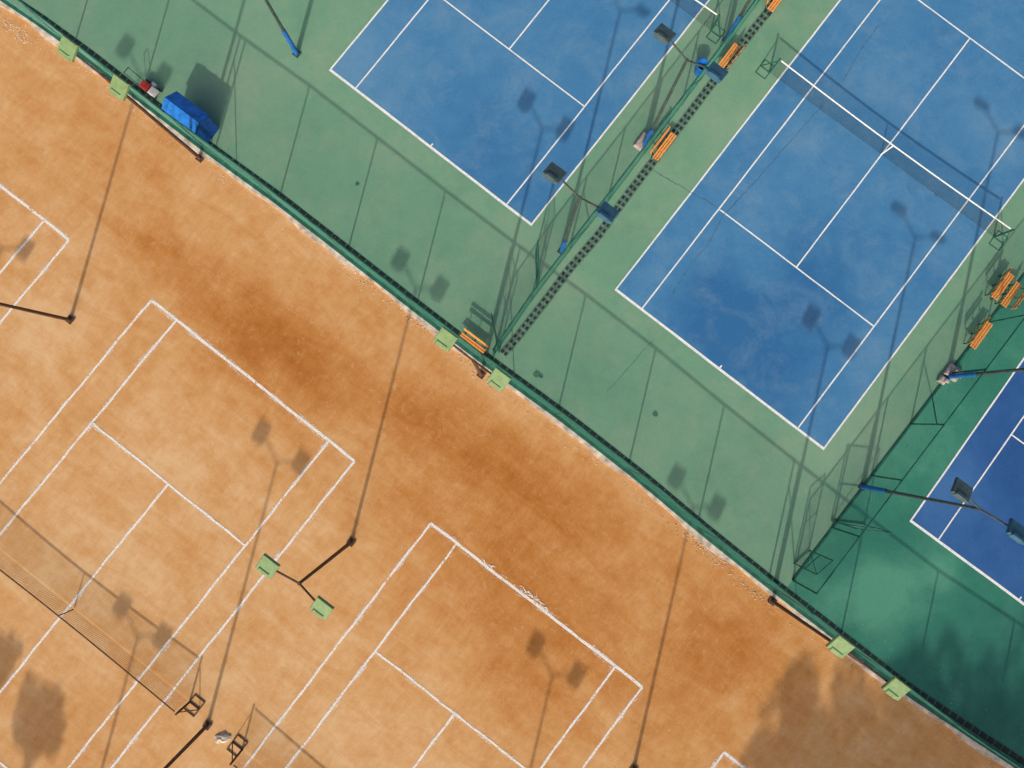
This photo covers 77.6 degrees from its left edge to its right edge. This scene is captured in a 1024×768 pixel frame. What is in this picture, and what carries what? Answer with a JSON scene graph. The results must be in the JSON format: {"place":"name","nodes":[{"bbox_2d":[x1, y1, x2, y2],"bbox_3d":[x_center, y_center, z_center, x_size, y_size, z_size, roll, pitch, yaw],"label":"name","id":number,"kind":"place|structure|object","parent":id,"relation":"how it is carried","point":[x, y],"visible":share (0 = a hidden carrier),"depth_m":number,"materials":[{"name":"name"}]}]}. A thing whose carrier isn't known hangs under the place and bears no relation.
{"place":"outdoors","nodes":[
{"label":"outdoors","id":0,"kind":"place"},
{"bbox_2d":[0,6,1005,767],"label":"clay ground","id":1,"kind":"structure","parent":0,"point":[502,482],"depth_m":26.37,"materials":[{"name":"orange soil"}]},
{"bbox_2d":[0,183,69,323],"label":"clay tennis court","id":2,"kind":"object","parent":1,"relation":"on","point":[32,234],"visible":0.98,"depth_m":26.93,"materials":[{"name":"white paint"}]},
{"bbox_2d":[0,302,74,324],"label":"floodlight pole","id":3,"kind":"object","parent":1,"relation":"on","point":[69,319],"visible":1,"depth_m":24.99,"materials":[{"name":"black metal"}]},
{"bbox_2d":[0,551,204,716],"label":"tennis net","id":4,"kind":"object","parent":1,"relation":"on","point":[107,655],"visible":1,"depth_m":25.45,"materials":[{"name":"fabric"}]},
{"bbox_2d":[57,34,203,162],"bbox_3d":[-13.277,-9.804,23.587,2.680,7.202,0.576,37,87,1],"label":"floodlight pole","id":5,"kind":"object","parent":1,"relation":"on","point":[68,49],"visible":1,"depth_m":20.16,"materials":[{"name":"green metal"}]},
{"bbox_2d":[0,299,355,767],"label":"clay tennis court","id":6,"kind":"object","parent":1,"relation":"on","point":[180,494],"visible":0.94,"depth_m":26.39,"materials":[{"name":"white paint"}]},
{"bbox_2d":[149,301,555,615],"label":"chalk scuffs","id":7,"kind":"object","parent":6,"relation":"on","point":[504,576],"visible":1,"depth_m":26.28,"materials":[{"name":"white"}]},
{"bbox_2d":[164,720,211,767],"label":"floodlight pole","id":8,"kind":"object","parent":1,"relation":"on","point":[206,725],"visible":1,"depth_m":24.44,"materials":[{"name":"black metal"}]},
{"bbox_2d":[215,733,230,743],"bbox_3d":[-11.752,14.388,25.810,0.686,0.149,0.436,0,87,0],"label":"white sack","id":9,"kind":"object","parent":1,"relation":"on","point":[223,738],"visible":1,"depth_m":25.80,"materials":[{"name":"fabric"}]},
{"bbox_2d":[227,735,261,767],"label":"tennis net","id":10,"kind":"object","parent":1,"relation":"on","point":[236,756],"visible":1,"depth_m":25.62,"materials":[{"name":"metal"}]},
{"bbox_2d":[255,537,355,619],"bbox_3d":[-6.628,6.357,22.763,2.680,7.200,0.584,37,87,1],"label":"floodlight pole","id":11,"kind":"object","parent":1,"relation":"on","point":[267,566],"visible":1,"depth_m":19.31,"materials":[{"name":"green metal"}]},
{"bbox_2d":[17,98,709,767],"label":"clay clods","id":12,"kind":"object","parent":1,"relation":"on","point":[293,422],"visible":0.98,"depth_m":26.35,"materials":[{"name":"soil"}]},
{"bbox_2d":[243,522,642,767],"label":"clay tennis court","id":13,"kind":"object","parent":1,"relation":"on","point":[599,653],"visible":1,"depth_m":26.10,"materials":[{"name":"white paint"}]},
{"bbox_2d":[433,326,511,391],"bbox_3d":[-1.269,-0.570,23.183,2.680,7.205,0.580,37,87,1],"label":"floodlight pole","id":14,"kind":"object","parent":1,"relation":"on","point":[445,339],"visible":1,"depth_m":19.72,"materials":[{"name":"green metal"}]},
{"bbox_2d":[0,8,995,767],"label":"rubble","id":15,"kind":"object","parent":1,"relation":"on","point":[476,380],"visible":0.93,"depth_m":26.78,"materials":[{"name":"stone"}]},
{"bbox_2d":[710,751,744,767],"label":"clay tennis court","id":16,"kind":"object","parent":1,"relation":"on","point":[729,757],"visible":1,"depth_m":26.00,"materials":[{"name":"white paint"}]},
{"bbox_2d":[767,596,910,700],"bbox_3d":[10.787,8.795,22.781,2.680,7.190,0.583,37,87,1],"label":"floodlight pole","id":17,"kind":"object","parent":1,"relation":"on","point":[893,687],"visible":1,"depth_m":19.33,"materials":[{"name":"green metal"}]},
{"bbox_2d":[22,0,1023,586],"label":"hard court ground","id":18,"kind":"structure","parent":0,"point":[760,482],"depth_m":27.10,"materials":[{"name":"green plastic"}]},
{"bbox_2d":[123,67,161,100],"bbox_3d":[-15.568,-12.720,26.886,1.216,0.834,0.620,37,87,1],"label":"line marker cart","id":19,"kind":"object","parent":18,"relation":"on","point":[146,86],"visible":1,"depth_m":26.96,"materials":[{"name":"red paint"}]},
{"bbox_2d":[161,91,219,141],"bbox_3d":[-13.412,-11.078,26.504,1.740,1.435,1.072,37,87,1],"label":"blue storage box","id":20,"kind":"object","parent":18,"relation":"on","point":[186,112],"visible":0.77,"depth_m":26.00,"materials":[{"name":"blue plastic"}]},
{"bbox_2d":[264,0,300,57],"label":"floodlight pole","id":21,"kind":"object","parent":18,"relation":"on","point":[296,53],"visible":1,"depth_m":25.92,"materials":[{"name":"blue metal"}]},
{"bbox_2d":[459,328,487,353],"bbox_3d":[-1.596,-1.743,26.415,1.250,0.814,0.496,37,87,1],"label":"park bench","id":22,"kind":"object","parent":18,"relation":"on","point":[474,341],"visible":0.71,"depth_m":26.38,"materials":[{"name":"orange wood"}]},
{"bbox_2d":[0,0,1023,767],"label":"fence footing","id":23,"kind":"object","parent":18,"relation":"on","point":[534,400],"visible":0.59,"depth_m":26.66,"materials":[{"name":"green paint"}]},
{"bbox_2d":[6,0,1021,767],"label":"chain link fence","id":24,"kind":"object","parent":23,"relation":"on","point":[246,174],"visible":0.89,"depth_m":24.68,"materials":[{"name":"green metal"}]},
{"bbox_2d":[792,276,1023,594],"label":"chain link fence","id":25,"kind":"object","parent":23,"relation":"on","point":[900,455],"visible":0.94,"depth_m":25.47,"materials":[{"name":"metal"}]},
{"bbox_2d":[831,520,892,533],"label":"fence gate","id":26,"kind":"structure","parent":25,"relation":"attached to","point":[875,529],"depth_m":25.43,"materials":[{"name":"green metal"}]},
{"bbox_2d":[13,0,1023,765],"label":"drain grating","id":27,"kind":"object","parent":18,"relation":"on","point":[875,658],"visible":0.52,"depth_m":26.62,"materials":[{"name":"black metal"}]},
{"bbox_2d":[329,0,709,225],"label":"tennis court","id":28,"kind":"object","parent":18,"relation":"on","point":[505,103],"visible":0.98,"depth_m":27.46,"materials":[{"name":"blue plastic"}]},
{"bbox_2d":[673,0,724,43],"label":"tennis net","id":29,"kind":"object","parent":28,"relation":"on","point":[715,22],"visible":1,"depth_m":27.25,"materials":[{"name":"black fabric"}]},
{"bbox_2d":[50,22,1023,748],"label":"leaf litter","id":30,"kind":"object","parent":18,"relation":"on","point":[588,390],"visible":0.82,"depth_m":26.66,"materials":[{"name":"brown plant"}]},
{"bbox_2d":[542,162,618,253],"bbox_3d":[2.134,-5.828,23.488,2.680,7.226,0.583,37,87,1],"label":"floodlight pole","id":31,"kind":"object","parent":18,"relation":"on","point":[553,173],"visible":0.86,"depth_m":20.05,"materials":[{"name":"metal"}]},
{"bbox_2d":[492,0,759,354],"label":"chain link fence","id":32,"kind":"object","parent":18,"relation":"on","point":[578,235],"visible":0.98,"depth_m":25.95,"materials":[{"name":"metal"}]},
{"bbox_2d":[491,313,498,352],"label":"fence gate","id":33,"kind":"structure","parent":32,"relation":"attached to","point":[494,331],"depth_m":24.88,"materials":[{"name":"green metal"}]},
{"bbox_2d":[535,240,539,288],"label":"fence gate","id":34,"kind":"structure","parent":32,"relation":"attached to","point":[537,263],"depth_m":25.89,"materials":[{"name":"green metal"}]},
{"bbox_2d":[633,132,646,150],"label":"concrete plinth","id":35,"kind":"structure","parent":18,"relation":"on","point":[638,144],"depth_m":27.16,"materials":[{"name":"grey concrete"}]},
{"bbox_2d":[501,0,781,354],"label":"drain channel","id":36,"kind":"object","parent":18,"relation":"on","point":[534,313],"visible":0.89,"depth_m":27.21,"materials":[{"name":"black metal"}]},
{"bbox_2d":[500,1,776,355],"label":"drain grating","id":37,"kind":"object","parent":36,"relation":"on","point":[616,207],"visible":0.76,"depth_m":27.19,"materials":[{"name":"black metal"}]},
{"bbox_2d":[651,126,675,161],"bbox_3d":[6.367,-10.108,26.938,0.497,0.814,1.350,37,87,1],"label":"park bench","id":38,"kind":"object","parent":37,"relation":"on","point":[662,145],"visible":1,"depth_m":26.90,"materials":[{"name":"orange wood"}]},
{"bbox_2d":[764,0,781,15],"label":"park bench","id":39,"kind":"object","parent":37,"relation":"on","point":[773,5],"visible":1,"depth_m":27.29,"materials":[{"name":"orange wood"}]},
{"bbox_2d":[355,182,936,416],"bbox_3d":[5.774,-3.625,26.972,24.909,0.001,10.000,0,87,0],"label":"damp stain","id":40,"kind":"object","parent":18,"relation":"on","point":[536,374],"visible":1,"depth_m":26.75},
{"bbox_2d":[642,23,727,149],"bbox_3d":[5.665,-10.377,23.768,2.680,7.222,0.582,37,87,1],"label":"floodlight pole","id":41,"kind":"object","parent":18,"relation":"on","point":[666,35],"visible":0.85,"depth_m":20.35,"materials":[{"name":"metal"}]},
{"bbox_2d":[694,58,708,75],"bbox_3d":[8.070,-13.502,27.175,0.560,0.719,0.582,-40,88,-2],"label":"waste bin","id":42,"kind":"object","parent":18,"relation":"on","point":[701,61],"visible":0.72,"depth_m":27.08,"materials":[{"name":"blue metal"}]},
{"bbox_2d":[719,43,745,68],"bbox_3d":[9.343,-13.954,27.173,0.497,0.814,1.200,37,87,1],"label":"park bench","id":43,"kind":"object","parent":18,"relation":"on","point":[735,48],"visible":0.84,"depth_m":27.14,"materials":[{"name":"orange wood"}]},
{"bbox_2d":[722,0,750,41],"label":"floodlight pole","id":44,"kind":"object","parent":18,"relation":"on","point":[739,16],"visible":0.61,"depth_m":26.03,"materials":[{"name":"blue metal"}]},
{"bbox_2d":[794,550,833,574],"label":"fence gate","id":45,"kind":"structure","parent":18,"relation":"on","point":[816,573],"depth_m":25.44,"materials":[{"name":"green metal"}]},
{"bbox_2d":[615,0,1023,449],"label":"tennis court","id":46,"kind":"object","parent":18,"relation":"on","point":[824,266],"visible":0.99,"depth_m":27.27,"materials":[{"name":"blue plastic"}]},
{"bbox_2d":[607,25,878,391],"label":"surface cracks","id":47,"kind":"object","parent":46,"relation":"on","point":[747,189],"visible":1,"depth_m":27.27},
{"bbox_2d":[755,58,1014,250],"bbox_3d":[15.887,-9.907,26.884,12.936,1.120,0.744,37,87,2],"label":"tennis net","id":48,"kind":"object","parent":46,"relation":"on","point":[886,140],"visible":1,"depth_m":26.81,"materials":[{"name":"black fabric"}]},
{"bbox_2d":[858,477,1023,544],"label":"floodlight pole","id":49,"kind":"object","parent":18,"relation":"on","point":[961,490],"visible":1,"depth_m":19.68,"materials":[{"name":"metal"}]},
{"bbox_2d":[937,375,949,384],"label":"concrete plinth","id":50,"kind":"structure","parent":18,"relation":"on","point":[941,379],"depth_m":26.71,"materials":[{"name":"grey concrete"}]},
{"bbox_2d":[963,317,992,349],"bbox_3d":[19.520,-2.102,26.612,0.497,0.814,1.300,37,87,1],"label":"park bench","id":51,"kind":"object","parent":18,"relation":"on","point":[981,329],"visible":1,"depth_m":26.58,"materials":[{"name":"orange wood"}]},
{"bbox_2d":[944,368,1023,379],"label":"floodlight pole","id":52,"kind":"object","parent":18,"relation":"on","point":[961,375],"visible":0.93,"depth_m":25.01,"materials":[{"name":"blue metal"}]},
{"bbox_2d":[985,268,1013,299],"bbox_3d":[20.514,-4.167,26.733,0.497,0.814,1.300,37,87,1],"label":"park bench","id":53,"kind":"object","parent":18,"relation":"on","point":[999,285],"visible":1,"depth_m":26.70,"materials":[{"name":"orange wood"}]},
{"bbox_2d":[995,281,1023,308],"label":"park bench","id":54,"kind":"object","parent":18,"relation":"on","point":[1011,295],"visible":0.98,"depth_m":26.68,"materials":[{"name":"orange wood"}]},
{"bbox_2d":[788,278,1023,757],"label":"shaded court ground","id":55,"kind":"structure","parent":0,"point":[966,620],"depth_m":26.41,"materials":[{"name":"green plastic"}]},
{"bbox_2d":[942,363,961,381],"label":"concrete plinth","id":56,"kind":"structure","parent":55,"relation":"on","point":[950,368],"depth_m":26.74,"materials":[{"name":"grey concrete"}]},
{"bbox_2d":[909,358,1023,604],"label":"tennis court","id":57,"kind":"object","parent":55,"relation":"on","point":[986,464],"visible":0.94,"depth_m":26.64,"materials":[{"name":"blue plastic"}]},
{"label":"ground","id":58,"kind":"structure","parent":0,"visible":0},
{"bbox_2d":[0,1,1013,767],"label":"kerb","id":59,"kind":"structure","parent":58,"relation":"on","point":[706,543],"depth_m":26.63,"materials":[{"name":"concrete"}]}
]}

